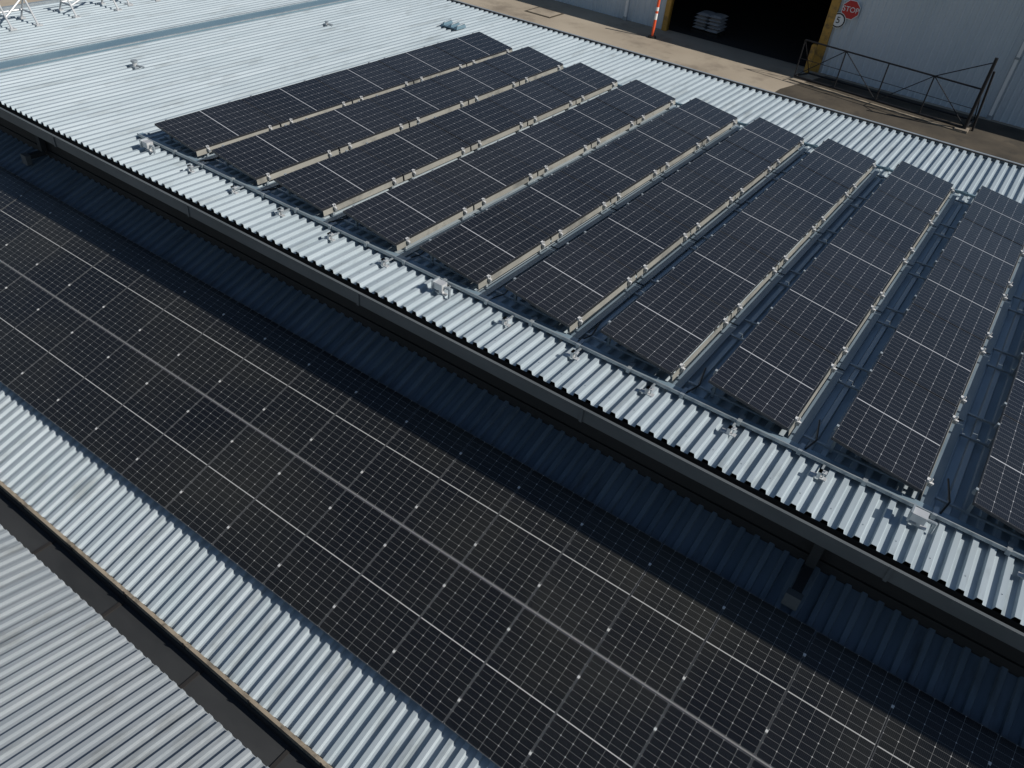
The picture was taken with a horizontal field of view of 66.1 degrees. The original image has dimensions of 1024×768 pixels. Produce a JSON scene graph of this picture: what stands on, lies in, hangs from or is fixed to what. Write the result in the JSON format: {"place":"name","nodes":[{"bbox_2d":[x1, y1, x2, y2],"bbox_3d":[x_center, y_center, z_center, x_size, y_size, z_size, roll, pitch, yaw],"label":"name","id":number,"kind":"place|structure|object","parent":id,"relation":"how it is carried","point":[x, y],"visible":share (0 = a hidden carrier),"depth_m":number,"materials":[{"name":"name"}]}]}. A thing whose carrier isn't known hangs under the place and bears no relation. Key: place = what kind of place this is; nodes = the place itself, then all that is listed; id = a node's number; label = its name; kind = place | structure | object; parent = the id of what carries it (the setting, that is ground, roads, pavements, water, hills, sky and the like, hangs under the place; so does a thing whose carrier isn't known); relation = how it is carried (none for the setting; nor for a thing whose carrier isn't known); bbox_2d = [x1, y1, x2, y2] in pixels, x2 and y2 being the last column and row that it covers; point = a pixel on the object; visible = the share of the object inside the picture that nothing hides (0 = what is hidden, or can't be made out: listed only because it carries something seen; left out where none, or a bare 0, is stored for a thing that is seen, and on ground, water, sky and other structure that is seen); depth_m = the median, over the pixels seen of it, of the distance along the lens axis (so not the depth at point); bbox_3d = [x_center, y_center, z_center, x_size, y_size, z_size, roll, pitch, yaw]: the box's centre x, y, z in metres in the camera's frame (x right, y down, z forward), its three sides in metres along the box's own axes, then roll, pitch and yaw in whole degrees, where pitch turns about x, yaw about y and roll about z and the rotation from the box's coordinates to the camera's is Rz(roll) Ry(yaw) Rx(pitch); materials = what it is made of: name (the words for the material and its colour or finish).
{"place":"outdoors","nodes":[
{"label":"outdoors","id":0,"kind":"place"},
{"bbox_2d":[0,105,1023,676],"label":"walls","id":1,"kind":"structure","parent":0,"point":[928,615],"depth_m":10.49,"materials":[{"name":"grey metal"}]},
{"bbox_2d":[20,135,46,165],"bbox_3d":[-9.426,-4.802,15.397,0.180,0.947,0.460,28,43,24],"label":"downpipe spreader","id":2,"kind":"object","parent":1,"relation":"attached to","point":[26,158],"visible":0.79,"depth_m":15.54,"materials":[{"name":"metal"}]},
{"bbox_2d":[0,0,1023,625],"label":"roof sheeting","id":3,"kind":"object","parent":1,"relation":"on","point":[110,104],"visible":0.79,"depth_m":13.29,"materials":[{"name":"grey metal"}]},
{"bbox_2d":[0,0,42,30],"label":"roof support frame","id":4,"kind":"object","parent":3,"relation":"on","point":[21,16],"visible":1,"depth_m":18.05,"materials":[{"name":"white metal"}]},
{"bbox_2d":[55,0,122,17],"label":"roof support frame","id":5,"kind":"object","parent":3,"relation":"on","point":[77,1],"visible":1,"depth_m":19.03,"materials":[{"name":"white metal"}]},
{"bbox_2d":[129,59,144,68],"bbox_3d":[-7.928,-6.753,16.619,0.329,0.140,0.170,28,43,24],"label":"roof vent","id":6,"kind":"object","parent":3,"relation":"on","point":[134,65],"visible":1,"depth_m":16.61,"materials":[{"name":"silver metal"}]},
{"bbox_2d":[125,0,160,5],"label":"roof support frame","id":7,"kind":"object","parent":3,"relation":"on","point":[128,3],"visible":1,"depth_m":20.07,"materials":[{"name":"white metal"}]},
{"bbox_2d":[139,137,159,153],"bbox_3d":[-6.199,-4.113,13.586,0.280,0.210,0.290,28,43,24],"label":"roof bracket","id":8,"kind":"object","parent":3,"relation":"on","point":[146,143],"visible":1,"depth_m":13.51,"materials":[{"name":"silver metal"}]},
{"bbox_2d":[0,0,352,71],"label":"roof box flashing","id":9,"kind":"object","parent":3,"relation":"on","point":[18,62],"visible":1,"depth_m":18.31,"materials":[{"name":"grey metal"}]},
{"bbox_2d":[185,164,200,172],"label":"roof bracket","id":10,"kind":"object","parent":3,"relation":"on","point":[189,168],"visible":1,"depth_m":13.12,"materials":[{"name":"silver metal"}]},
{"bbox_2d":[228,185,243,193],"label":"roof bracket","id":11,"kind":"object","parent":3,"relation":"on","point":[233,189],"visible":1,"depth_m":12.69,"materials":[{"name":"silver metal"}]},
{"bbox_2d":[274,208,290,216],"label":"roof bracket","id":12,"kind":"object","parent":3,"relation":"on","point":[280,211],"visible":1,"depth_m":12.25,"materials":[{"name":"silver metal"}]},
{"bbox_2d":[324,232,339,241],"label":"roof bracket","id":13,"kind":"object","parent":3,"relation":"on","point":[330,235],"visible":1,"depth_m":11.81,"materials":[{"name":"silver metal"}]},
{"bbox_2d":[154,32,512,159],"bbox_3d":[-3.061,-6.317,16.655,1.236,0.399,9.309,28,43,24],"label":"solar panel row","id":14,"kind":"object","parent":3,"relation":"on","point":[204,131],"visible":0.84,"depth_m":15.69,"materials":[{"name":"grey"}]},
{"bbox_2d":[377,257,393,267],"bbox_3d":[-1.806,-1.814,11.433,0.180,0.120,0.240,28,43,24],"label":"roof bracket","id":15,"kind":"object","parent":3,"relation":"on","point":[383,261],"visible":1,"depth_m":11.37,"materials":[{"name":"silver metal"}]},
{"bbox_2d":[211,46,562,189],"bbox_3d":[-1.839,-5.677,16.045,1.236,0.399,9.309,28,43,24],"label":"solar panel row","id":16,"kind":"object","parent":3,"relation":"on","point":[266,157],"visible":0.91,"depth_m":15.04,"materials":[{"name":"grey"}]},
{"bbox_2d":[431,276,451,298],"bbox_3d":[-0.922,-1.354,10.954,0.280,0.210,0.290,28,43,24],"label":"roof bracket","id":17,"kind":"object","parent":3,"relation":"on","point":[439,285],"visible":1,"depth_m":10.88,"materials":[{"name":"silver metal"}]},
{"bbox_2d":[274,62,617,220],"bbox_3d":[-0.616,-5.038,15.435,1.236,0.399,9.309,28,43,24],"label":"solar panel row","id":18,"kind":"object","parent":3,"relation":"on","point":[331,184],"visible":0.94,"depth_m":14.41,"materials":[{"name":"grey"}]},
{"bbox_2d":[441,19,465,29],"bbox_3d":[-1.569,-9.654,21.104,0.550,0.130,0.400,28,43,24],"label":"roof penetration flashing","id":19,"kind":"object","parent":3,"relation":"on","point":[456,25],"visible":1,"depth_m":21.06,"materials":[{"name":"silver metal"}]},
{"bbox_2d":[498,315,513,326],"bbox_3d":[-0.047,-0.895,10.556,0.180,0.120,0.240,28,43,24],"label":"roof bracket","id":20,"kind":"object","parent":3,"relation":"on","point":[504,320],"visible":1,"depth_m":10.49,"materials":[{"name":"silver metal"}]},
{"bbox_2d":[343,80,676,256],"bbox_3d":[0.607,-4.398,14.825,1.236,0.399,9.309,28,43,24],"label":"solar panel row","id":21,"kind":"object","parent":3,"relation":"on","point":[405,213],"visible":0.94,"depth_m":13.77,"materials":[{"name":"grey"}]},
{"bbox_2d":[565,347,581,360],"bbox_3d":[0.832,-0.435,10.117,0.180,0.120,0.240,28,43,24],"label":"roof bracket","id":22,"kind":"object","parent":3,"relation":"on","point":[573,354],"visible":1,"depth_m":10.05,"materials":[{"name":"silver metal"}]},
{"bbox_2d":[419,98,741,295],"bbox_3d":[1.830,-3.759,14.215,1.236,0.399,9.309,28,43,24],"label":"solar panel row","id":23,"kind":"object","parent":3,"relation":"on","point":[486,244],"visible":0.99,"depth_m":13.13,"materials":[{"name":"grey"}]},
{"bbox_2d":[137,132,1023,560],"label":"cable tray","id":24,"kind":"object","parent":3,"relation":"on","point":[1009,548],"visible":0.89,"depth_m":9.90,"materials":[{"name":"metal"}]},
{"bbox_2d":[640,383,655,396],"bbox_3d":[1.712,0.025,9.678,0.180,0.120,0.240,28,43,24],"label":"roof bracket","id":25,"kind":"object","parent":3,"relation":"on","point":[648,390],"visible":1,"depth_m":9.61,"materials":[{"name":"silver metal"}]},
{"bbox_2d":[505,117,808,338],"bbox_3d":[3.053,-3.119,13.605,1.236,0.399,9.309,28,43,24],"label":"solar panel row","id":26,"kind":"object","parent":3,"relation":"on","point":[573,281],"visible":1,"depth_m":12.48,"materials":[{"name":"grey"}]},
{"bbox_2d":[720,421,736,437],"bbox_3d":[2.591,0.485,9.239,0.180,0.120,0.240,28,43,24],"label":"roof bracket","id":27,"kind":"object","parent":3,"relation":"on","point":[729,430],"visible":1,"depth_m":9.18,"materials":[{"name":"silver metal"}]},
{"bbox_2d":[600,138,879,387],"bbox_3d":[4.276,-2.480,12.995,1.236,0.399,9.309,28,43,24],"label":"solar panel row","id":28,"kind":"object","parent":3,"relation":"on","point":[672,320],"visible":1,"depth_m":11.82,"materials":[{"name":"grey"}]},
{"bbox_2d":[563,67,975,197],"bbox_3d":[9.391,-3.433,15.073,25.276,0.126,0.212,28,43,24],"label":"cable conduit","id":29,"kind":"object","parent":3,"relation":"on","point":[889,169],"visible":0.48,"depth_m":16.08,"materials":[{"name":"grey metal"}]},
{"bbox_2d":[810,464,827,481],"bbox_3d":[3.470,0.945,8.801,0.180,0.120,0.240,28,43,24],"label":"roof bracket","id":30,"kind":"object","parent":3,"relation":"on","point":[819,473],"visible":1,"depth_m":8.74,"materials":[{"name":"silver metal"}]},
{"bbox_2d":[708,161,957,442],"bbox_3d":[5.499,-1.841,12.385,1.236,0.399,9.309,28,43,24],"label":"solar panel row","id":31,"kind":"object","parent":3,"relation":"on","point":[777,366],"visible":1,"depth_m":11.16,"materials":[{"name":"grey"}]},
{"bbox_2d":[906,503,937,533],"bbox_3d":[4.354,1.405,8.322,0.280,0.210,0.290,28,43,24],"label":"junction box","id":32,"kind":"object","parent":3,"relation":"on","point":[917,517],"visible":1,"depth_m":8.24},
{"bbox_2d":[829,186,1023,505],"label":"solar panel row","id":33,"kind":"object","parent":3,"relation":"on","point":[898,418],"visible":1,"depth_m":10.45,"materials":[{"name":"grey"}]},
{"bbox_2d":[965,339,1023,534],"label":"solar panel row","id":34,"kind":"object","parent":3,"relation":"on","point":[998,492],"visible":1,"depth_m":8.69,"materials":[{"name":"grey"}]},
{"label":"solar panel row","id":35,"kind":"object","parent":3,"relation":"on","visible":0},
{"bbox_2d":[164,66,1023,540],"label":"mounting rails","id":36,"kind":"object","parent":35,"relation":"on","point":[742,338],"visible":0.1,"depth_m":10.79,"materials":[{"name":"metal"}]},
{"bbox_2d":[0,103,1023,651],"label":"eave gutter","id":37,"kind":"object","parent":1,"relation":"attached to","point":[928,589],"visible":1,"depth_m":9.40,"materials":[{"name":"black metal"}]},
{"bbox_2d":[0,0,1023,167],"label":"edge flashing","id":38,"kind":"object","parent":1,"relation":"on","point":[891,128],"visible":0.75,"depth_m":19.29,"materials":[{"name":"metal"}]},
{"bbox_2d":[781,544,824,610],"bbox_3d":[3.400,2.010,8.923,0.180,1.015,0.660,28,43,24],"label":"downspout","id":39,"kind":"object","parent":1,"relation":"attached to","point":[792,597],"visible":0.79,"depth_m":9.07,"materials":[{"name":"metal"}]},
{"bbox_2d":[0,0,1023,129],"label":"ground","id":40,"kind":"structure","parent":0,"point":[740,65],"depth_m":33.72,"materials":[{"name":"concrete"}]},
{"bbox_2d":[0,488,319,767],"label":"box gutter","id":41,"kind":"object","parent":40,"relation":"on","point":[266,742],"visible":0.7,"depth_m":9.71,"materials":[{"name":"metal"}]},
{"bbox_2d":[0,524,268,767],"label":"neighbouring roof","id":42,"kind":"structure","parent":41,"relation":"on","point":[83,684],"depth_m":8.82,"materials":[{"name":"grey metal"}]},
{"bbox_2d":[0,130,1023,767],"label":"corrugated roof","id":43,"kind":"structure","parent":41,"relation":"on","point":[316,694],"depth_m":9.99,"materials":[{"name":"grey metal"}]},
{"bbox_2d":[0,166,1023,767],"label":"flush solar array","id":44,"kind":"object","parent":43,"relation":"on","point":[482,666],"visible":1,"depth_m":9.85,"materials":[{"name":"grey"}]},
{"bbox_2d":[525,7,562,17],"bbox_3d":[1.476,-17.026,36.063,1.400,0.029,1.200,28,43,24],"label":"service pit cover","id":45,"kind":"object","parent":40,"relation":"on","point":[544,12],"visible":1,"depth_m":36.00,"materials":[{"name":"concrete"}]},
{"bbox_2d":[648,0,659,38],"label":"marker post","id":46,"kind":"object","parent":40,"relation":"on","point":[652,36],"visible":1,"depth_m":34.03,"materials":[{"name":"orange paint"}]},
{"bbox_2d":[800,44,816,74],"bbox_3d":[12.173,-13.276,32.128,0.400,1.130,0.400,28,43,24],"label":"bollard","id":47,"kind":"object","parent":40,"relation":"on","point":[812,52],"visible":0.86,"depth_m":32.02,"materials":[{"name":"metal"}]},
{"bbox_2d":[555,0,1023,127],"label":"warehouse","id":48,"kind":"structure","parent":0,"point":[935,37],"depth_m":30.76,"materials":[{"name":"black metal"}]},
{"bbox_2d":[691,10,728,37],"bbox_3d":[8.973,-16.323,35.615,1.310,0.850,1.030,28,43,24],"label":"bag stack","id":49,"kind":"object","parent":48,"relation":"on","point":[709,23],"visible":1,"depth_m":35.35,"materials":[{"name":"white"}]},
{"bbox_2d":[833,12,845,27],"bbox_3d":[12.991,-14.485,31.340,0.580,0.580,0.087,28,43,24],"label":"speed limit sign","id":50,"kind":"object","parent":48,"relation":"attached to","point":[840,20],"visible":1,"depth_m":31.28,"materials":[{"name":"white metal"}]},
{"bbox_2d":[841,0,860,19],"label":"stop sign","id":51,"kind":"object","parent":48,"relation":"attached to","point":[850,10],"visible":1,"depth_m":30.89,"materials":[{"name":"red metal"}]},
{"bbox_2d":[775,76,1023,164],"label":"asphalt yard","id":52,"kind":"structure","parent":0,"point":[1006,142],"depth_m":29.21,"materials":[{"name":"brown asphalt"}]},
{"bbox_2d":[789,78,961,132],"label":"gate track","id":53,"kind":"structure","parent":52,"relation":"on","point":[889,109],"depth_m":29.86,"materials":[{"name":"grey metal"}]},
{"bbox_2d":[794,39,998,133],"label":"steel gate","id":54,"kind":"structure","parent":52,"relation":"on","point":[964,129],"depth_m":29.34,"materials":[{"name":"black metal"}]},
{"bbox_2d":[1017,572,1023,578],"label":"roof bracket","id":55,"kind":"object","parent":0,"point":[1020,574],"visible":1,"depth_m":7.91,"materials":[{"name":"silver metal"}]}
]}

